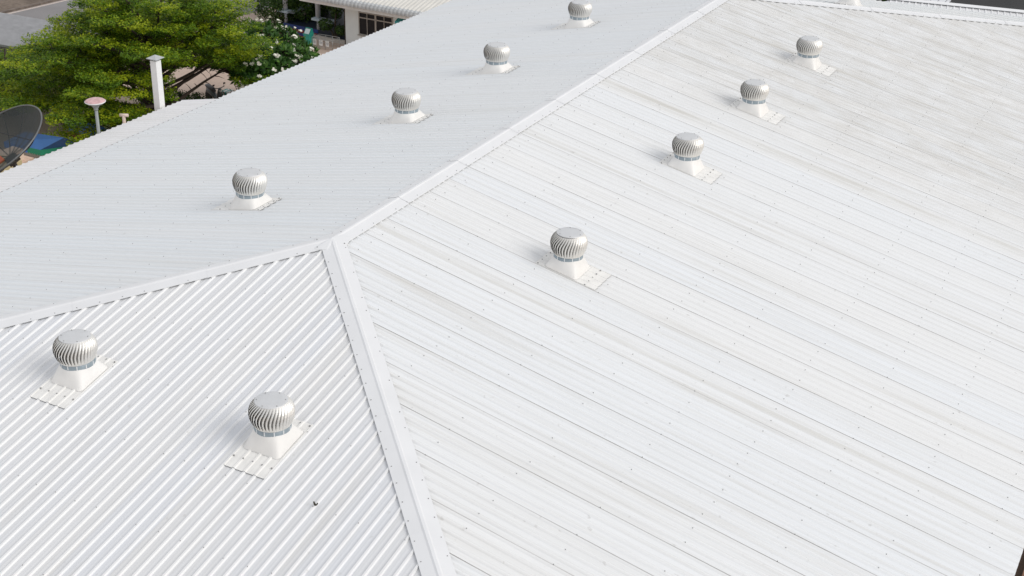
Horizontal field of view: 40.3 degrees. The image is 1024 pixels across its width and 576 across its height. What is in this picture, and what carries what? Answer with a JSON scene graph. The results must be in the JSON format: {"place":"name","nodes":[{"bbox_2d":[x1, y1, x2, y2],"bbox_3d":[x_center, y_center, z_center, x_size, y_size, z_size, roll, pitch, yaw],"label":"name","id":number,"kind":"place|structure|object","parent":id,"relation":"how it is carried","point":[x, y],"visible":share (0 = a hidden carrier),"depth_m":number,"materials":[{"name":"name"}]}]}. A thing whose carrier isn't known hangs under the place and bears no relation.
{"place":"outdoors","nodes":[
{"label":"outdoors","id":0,"kind":"place"},
{"bbox_2d":[1,153,33,172],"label":"peach building","id":1,"kind":"structure","parent":0,"point":[24,158],"depth_m":41.73,"materials":[{"name":"beige paint"}]},
{"bbox_2d":[0,105,42,172],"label":"satellite dish","id":2,"kind":"object","parent":1,"relation":"on","point":[20,126],"visible":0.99,"depth_m":38.76,"materials":[{"name":"grey metal"}]},
{"bbox_2d":[9,0,268,50],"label":"road","id":3,"kind":"structure","parent":0,"point":[51,10],"depth_m":86.66,"materials":[{"name":"grey asphalt"}]},
{"bbox_2d":[7,0,66,13],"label":"road edge line","id":4,"kind":"object","parent":3,"relation":"on","point":[36,7],"depth_m":87.26,"materials":[{"name":"white paint"}]},
{"bbox_2d":[0,0,343,158],"bbox_3d":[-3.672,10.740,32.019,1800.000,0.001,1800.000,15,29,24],"label":"ground","id":5,"kind":"structure","parent":0,"point":[197,80],"depth_m":74.84,"materials":[{"name":"beige concrete"}]},
{"bbox_2d":[0,0,46,10],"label":"verge","id":6,"kind":"structure","parent":5,"relation":"on","point":[7,4],"depth_m":87.90,"materials":[{"name":"soil"}]},
{"bbox_2d":[0,12,55,90],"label":"roof","id":7,"kind":"structure","parent":5,"relation":"on","point":[14,29],"depth_m":72.67,"materials":[{"name":"white metal"}]},
{"bbox_2d":[0,0,59,12],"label":"kerb","id":8,"kind":"structure","parent":5,"relation":"on","point":[27,6],"depth_m":87.10,"materials":[{"name":"grey concrete"}]},
{"bbox_2d":[0,38,88,113],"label":"terrace tree","id":9,"kind":"object","parent":5,"relation":"on","point":[3,55],"visible":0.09,"depth_m":67.30,"materials":[{"name":"green plant"}]},
{"bbox_2d":[25,134,73,155],"bbox_3d":[-20.182,-5.463,60.323,3.027,2.900,1.473,15,29,24],"label":"market canopy","id":10,"kind":"object","parent":5,"relation":"on","point":[42,144],"visible":0.28,"depth_m":59.29,"materials":[{"name":"blue fabric"}]},
{"bbox_2d":[67,121,108,138],"bbox_3d":[-18.492,-6.147,61.890,2.180,2.800,1.101,15,29,24],"label":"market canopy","id":11,"kind":"object","parent":5,"relation":"on","point":[101,128],"visible":0.08,"depth_m":61.05,"materials":[{"name":"blue fabric"}]},
{"bbox_2d":[84,97,105,133],"bbox_3d":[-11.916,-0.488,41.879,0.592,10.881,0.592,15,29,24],"label":"yard lamp","id":12,"kind":"object","parent":5,"relation":"on","point":[95,103],"visible":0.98,"depth_m":39.46,"materials":[{"name":"metal"}]},
{"bbox_2d":[0,0,282,145],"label":"terrace tree","id":13,"kind":"object","parent":5,"relation":"on","point":[108,61],"visible":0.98,"depth_m":61.82,"materials":[{"name":"green plant"}]},
{"bbox_2d":[135,83,209,110],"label":"shrub","id":14,"kind":"object","parent":5,"relation":"on","point":[193,95],"visible":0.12,"depth_m":68.91,"materials":[{"name":"green plant"}]},
{"bbox_2d":[195,16,320,91],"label":"plumeria tree","id":15,"kind":"object","parent":5,"relation":"on","point":[293,49],"visible":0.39,"depth_m":68.01,"materials":[{"name":"green plant"}]},
{"bbox_2d":[250,0,331,25],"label":"shrub","id":16,"kind":"object","parent":5,"relation":"on","point":[277,5],"visible":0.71,"depth_m":83.88,"materials":[{"name":"green plant"}]},
{"bbox_2d":[303,27,313,46],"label":"litter bin","id":17,"kind":"object","parent":5,"relation":"on","point":[308,33],"visible":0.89,"depth_m":80.60,"materials":[{"name":"teal plastic"}]},
{"bbox_2d":[277,0,344,39],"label":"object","id":18,"kind":"structure","parent":5,"relation":"on","point":[301,25],"depth_m":83.41,"materials":[{"name":"tile"}]},
{"bbox_2d":[312,34,339,50],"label":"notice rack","id":19,"kind":"object","parent":5,"relation":"on","point":[321,42],"visible":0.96,"depth_m":80.58,"materials":[{"name":"grey"}]},
{"bbox_2d":[313,34,344,44],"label":"garden kerb","id":20,"kind":"structure","parent":5,"relation":"on","point":[330,38],"depth_m":82.02,"materials":[{"name":"beige concrete"}]},
{"bbox_2d":[317,6,344,37],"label":"shrub","id":21,"kind":"object","parent":5,"relation":"on","point":[335,13],"depth_m":81.56,"materials":[{"name":"green plant"}]},
{"bbox_2d":[0,0,1023,575],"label":"warehouse","id":22,"kind":"structure","parent":5,"relation":"on","point":[790,342],"depth_m":26.13,"materials":[{"name":"grey metal"}]},
{"bbox_2d":[30,329,117,408],"bbox_3d":[-7.335,1.242,23.290,0.770,0.911,1.280,15,29,24],"label":"roof ventilator","id":23,"kind":"object","parent":22,"relation":"on","point":[83,366],"visible":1,"depth_m":23.16,"materials":[{"name":"white metal"}]},
{"bbox_2d":[119,113,128,122],"bbox_3d":[-11.114,-4.327,40.227,0.246,1.468,0.100,2,27,1],"label":"vent pipe","id":24,"kind":"object","parent":22,"relation":"attached to","point":[123,116],"visible":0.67,"depth_m":39.90,"materials":[{"name":"beige plastic"}]},
{"bbox_2d":[146,55,164,110],"bbox_3d":[-10.333,-5.266,40.964,0.360,3.270,0.360,15,29,24],"label":"flue","id":25,"kind":"object","parent":22,"relation":"on","point":[157,81],"visible":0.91,"depth_m":40.52,"materials":[{"name":"white paint"}]},
{"bbox_2d":[211,167,280,210],"bbox_3d":[-5.599,-2.049,29.331,1.280,0.911,0.770,15,29,24],"label":"roof ventilator","id":26,"kind":"object","parent":22,"relation":"on","point":[251,184],"visible":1,"depth_m":29.05,"materials":[{"name":"white metal"}]},
{"bbox_2d":[224,391,312,478],"bbox_3d":[-3.783,2.165,21.634,0.770,0.908,1.280,15,29,24],"label":"roof ventilator","id":27,"kind":"object","parent":22,"relation":"on","point":[279,431],"visible":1,"depth_m":21.51,"materials":[{"name":"paint"}]},
{"bbox_2d":[374,88,432,123],"bbox_3d":[-2.684,-4.436,34.255,1.280,0.912,0.770,15,29,24],"label":"roof ventilator","id":28,"kind":"object","parent":22,"relation":"on","point":[406,101],"visible":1,"depth_m":33.97,"materials":[{"name":"white metal"}]},
{"bbox_2d":[466,42,519,74],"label":"roof ventilator","id":29,"kind":"object","parent":22,"relation":"on","point":[496,55],"visible":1,"depth_m":37.62,"materials":[{"name":"white metal"}]},
{"bbox_2d":[535,227,610,289],"bbox_3d":[1.198,-0.648,26.992,1.280,0.913,0.770,15,29,24],"label":"roof ventilator","id":30,"kind":"object","parent":22,"relation":"on","point":[564,257],"visible":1,"depth_m":26.84,"materials":[{"name":"white metal"}]},
{"bbox_2d":[551,0,599,29],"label":"roof ventilator","id":31,"kind":"object","parent":22,"relation":"on","point":[580,11],"visible":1,"depth_m":41.76,"materials":[{"name":"white metal"}]},
{"bbox_2d":[659,132,721,184],"bbox_3d":[4.114,-3.033,31.916,1.280,0.912,0.770,15,29,24],"label":"roof ventilator","id":32,"kind":"object","parent":22,"relation":"on","point":[684,156],"visible":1,"depth_m":31.76,"materials":[{"name":"white metal"}]},
{"bbox_2d":[729,79,784,124],"bbox_3d":[6.277,-4.802,35.570,1.280,0.908,0.770,15,29,24],"label":"roof ventilator","id":33,"kind":"object","parent":22,"relation":"on","point":[754,95],"visible":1,"depth_m":35.41,"materials":[{"name":"white metal"}]},
{"bbox_2d":[786,35,836,76],"bbox_3d":[8.441,-6.573,39.223,1.280,0.910,0.770,15,29,24],"label":"roof ventilator","id":34,"kind":"object","parent":22,"relation":"on","point":[809,48],"visible":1,"depth_m":39.06,"materials":[{"name":"white metal"}]},
{"bbox_2d":[834,0,865,5],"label":"roof ventilator","id":35,"kind":"object","parent":22,"relation":"on","point":[852,2],"visible":0.88,"depth_m":45.23,"materials":[{"name":"white metal"}]},
{"bbox_2d":[887,0,1023,16],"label":"annex","id":36,"kind":"object","parent":5,"relation":"on","point":[991,10],"visible":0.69,"depth_m":51.17,"materials":[{"name":"paint"}]},
{"bbox_2d":[205,82,224,98],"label":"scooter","id":37,"kind":"object","parent":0,"point":[210,92],"visible":0.82,"depth_m":71.57,"materials":[{"name":"black metal"}]},
{"bbox_2d":[222,89,233,95],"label":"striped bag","id":38,"kind":"object","parent":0,"point":[226,91],"visible":0.41,"depth_m":71.81,"materials":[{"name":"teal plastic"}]},
{"bbox_2d":[299,0,451,44],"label":"white building","id":39,"kind":"structure","parent":0,"point":[363,18],"depth_m":79.06,"materials":[{"name":"paint"}]},
{"bbox_2d":[357,11,392,36],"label":"window frame","id":40,"kind":"structure","parent":39,"relation":"in","point":[364,35],"depth_m":79.98,"materials":[{"name":"silver metal"}]},
{"bbox_2d":[359,13,391,34],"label":"window glass","id":41,"kind":"structure","parent":39,"relation":"in","point":[363,22],"depth_m":80.06,"materials":[{"name":"black glass"}]},
{"bbox_2d":[930,0,951,2],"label":"parked car","id":42,"kind":"object","parent":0,"point":[949,1],"visible":0.02,"depth_m":88.27,"materials":[{"name":"white paint"}]},
{"bbox_2d":[951,0,1023,9],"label":"car park","id":43,"kind":"structure","parent":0,"point":[1014,4],"depth_m":93.50,"materials":[{"name":"grey asphalt"}]}
]}

